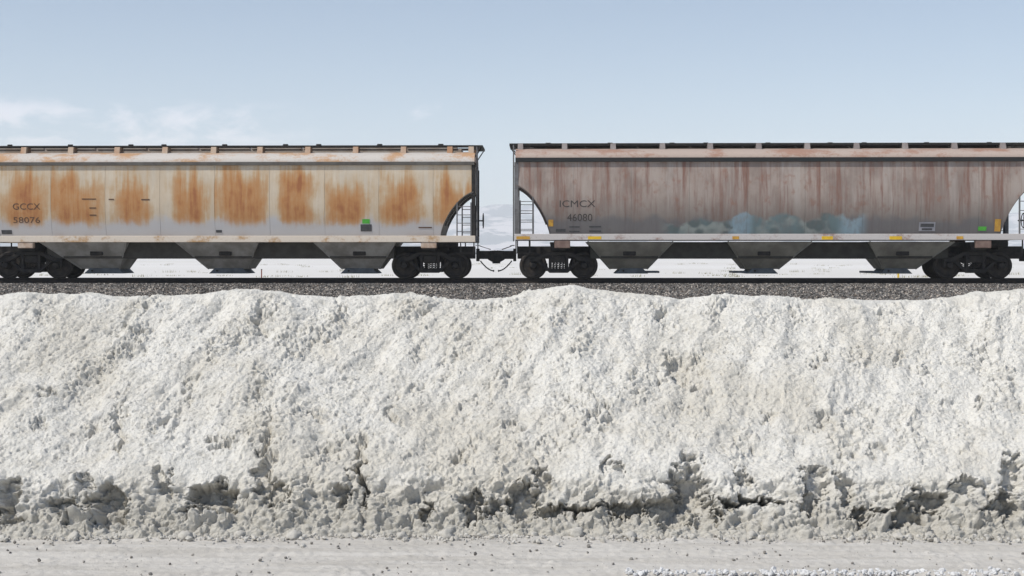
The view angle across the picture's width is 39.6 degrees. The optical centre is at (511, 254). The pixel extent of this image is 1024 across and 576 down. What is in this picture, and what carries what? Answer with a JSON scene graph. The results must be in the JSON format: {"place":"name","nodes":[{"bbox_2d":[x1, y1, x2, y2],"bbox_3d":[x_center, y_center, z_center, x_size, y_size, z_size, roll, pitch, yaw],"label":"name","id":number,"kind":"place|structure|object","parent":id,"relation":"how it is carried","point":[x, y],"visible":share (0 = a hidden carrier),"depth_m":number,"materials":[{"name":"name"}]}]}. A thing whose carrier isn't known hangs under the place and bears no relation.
{"place":"outdoors","nodes":[
{"label":"outdoors","id":0,"kind":"place"},
{"bbox_2d":[0,285,1023,540],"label":"salt bank","id":1,"kind":"structure","parent":0,"point":[558,411],"depth_m":9.42,"materials":[{"name":"white stone"}]},
{"bbox_2d":[0,255,1023,575],"bbox_3d":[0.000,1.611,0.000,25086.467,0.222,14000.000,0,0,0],"label":"salt flat","id":2,"kind":"structure","parent":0,"point":[416,557],"depth_m":8.12,"materials":[{"name":"white sand"}]},
{"bbox_2d":[67,531,79,539],"bbox_3d":[-2.615,1.685,8.502,0.078,0.063,0.074,0,0,40],"label":"salt clod","id":3,"kind":"object","parent":2,"relation":"on","point":[73,534],"visible":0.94,"depth_m":8.48,"materials":[{"name":"white stone"}]},
{"bbox_2d":[177,530,193,539],"bbox_3d":[-1.949,1.683,8.520,0.108,0.060,0.088,0,0,-37],"label":"salt clod","id":4,"kind":"object","parent":2,"relation":"on","point":[182,534],"visible":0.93,"depth_m":8.50,"materials":[{"name":"white stone"}]},
{"bbox_2d":[234,530,245,537],"bbox_3d":[-1.637,1.687,8.553,0.070,0.060,0.081,0,0,-43],"label":"salt clod","id":5,"kind":"object","parent":2,"relation":"on","point":[239,533],"visible":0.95,"depth_m":8.53,"materials":[{"name":"white stone"}]},
{"bbox_2d":[285,530,301,539],"bbox_3d":[-1.306,1.680,8.513,0.086,0.065,0.122,0,0,32],"label":"salt clod","id":6,"kind":"object","parent":2,"relation":"on","point":[294,535],"visible":0.98,"depth_m":8.48,"materials":[{"name":"white stone"}]},
{"bbox_2d":[351,532,359,537],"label":"salt clod","id":7,"kind":"object","parent":2,"relation":"on","point":[356,534],"visible":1,"depth_m":8.53,"materials":[{"name":"white stone"}]},
{"bbox_2d":[396,531,407,538],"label":"salt clod","id":8,"kind":"object","parent":2,"relation":"on","point":[401,534],"visible":0.84,"depth_m":8.49,"materials":[{"name":"white stone"}]},
{"bbox_2d":[437,528,453,538],"bbox_3d":[-0.392,1.681,8.527,0.103,0.082,0.097,0,0,-27],"label":"salt clod","id":9,"kind":"object","parent":2,"relation":"on","point":[445,533],"visible":0.82,"depth_m":8.50,"materials":[{"name":"white stone"}]},
{"bbox_2d":[489,533,498,537],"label":"salt clod","id":10,"kind":"object","parent":2,"relation":"on","point":[495,535],"visible":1,"depth_m":8.53,"materials":[{"name":"white stone"}]},
{"bbox_2d":[0,282,1023,299],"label":"ballast bed","id":11,"kind":"object","parent":2,"relation":"on","point":[514,287],"visible":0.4,"depth_m":48.01,"materials":[{"name":"grey gravel"}]},
{"bbox_2d":[0,278,1023,283],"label":"railway track","id":12,"kind":"structure","parent":11,"relation":"on","point":[531,280],"depth_m":49.88,"materials":[{"name":"metal"}]},
{"bbox_2d":[0,144,499,277],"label":"hopper car","id":13,"kind":"object","parent":12,"relation":"on","point":[70,211],"visible":1,"depth_m":49.32,"materials":[{"name":"grey metal"}]},
{"bbox_2d":[494,142,1023,278],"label":"hopper car","id":14,"kind":"object","parent":12,"relation":"on","point":[956,195],"visible":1,"depth_m":48.92,"materials":[{"name":"brown metal"}]},
{"bbox_2d":[0,534,1023,575],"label":"salt crumbs","id":15,"kind":"object","parent":2,"relation":"on","point":[373,574],"visible":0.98,"depth_m":8.13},
{"bbox_2d":[0,531,1023,547],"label":"salt rubble","id":16,"kind":"object","parent":2,"relation":"on","point":[425,536],"visible":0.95,"depth_m":8.48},
{"bbox_2d":[529,531,537,535],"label":"salt clod","id":17,"kind":"object","parent":2,"relation":"on","point":[533,533],"visible":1,"depth_m":8.58,"materials":[{"name":"white stone"}]},
{"bbox_2d":[569,527,583,537],"bbox_3d":[0.389,1.683,8.577,0.092,0.079,0.106,0,0,-7],"label":"salt clod","id":18,"kind":"object","parent":2,"relation":"on","point":[575,532],"visible":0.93,"depth_m":8.54,"materials":[{"name":"white stone"}]},
{"bbox_2d":[625,531,636,539],"bbox_3d":[0.714,1.683,8.522,0.074,0.056,0.104,0,0,29],"label":"salt clod","id":19,"kind":"object","parent":2,"relation":"on","point":[629,534],"visible":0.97,"depth_m":8.50,"materials":[{"name":"white stone"}]},
{"bbox_2d":[687,534,696,539],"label":"salt clod","id":20,"kind":"object","parent":2,"relation":"on","point":[692,536],"visible":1,"depth_m":8.48,"materials":[{"name":"white stone"}]},
{"bbox_2d":[747,530,757,538],"bbox_3d":[1.437,1.687,8.525,0.072,0.066,0.081,0,0,32],"label":"salt clod","id":21,"kind":"object","parent":2,"relation":"on","point":[753,534],"visible":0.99,"depth_m":8.50,"materials":[{"name":"white stone"}]},
{"bbox_2d":[624,566,1023,575],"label":"white salt crust","id":22,"kind":"object","parent":2,"relation":"on","point":[773,571],"visible":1,"depth_m":7.53},
{"bbox_2d":[892,532,904,538],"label":"salt clod","id":23,"kind":"object","parent":2,"relation":"on","point":[897,535],"visible":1,"depth_m":8.50,"materials":[{"name":"white stone"}]},
{"bbox_2d":[0,204,1023,254],"bbox_3d":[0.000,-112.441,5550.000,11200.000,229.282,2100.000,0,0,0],"label":"mountains","id":24,"kind":"structure","parent":0,"point":[496,232],"depth_m":5138.59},
{"bbox_2d":[0,0,1023,212],"label":"sky","id":25,"kind":"structure","parent":0,"point":[492,74],"materials":[{"name":"blue"}]},
{"bbox_2d":[39,263,1018,277],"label":"dry grass","id":26,"kind":"structure","parent":0,"point":[522,274],"depth_m":104.32,"materials":[{"name":"plant"}]}
]}

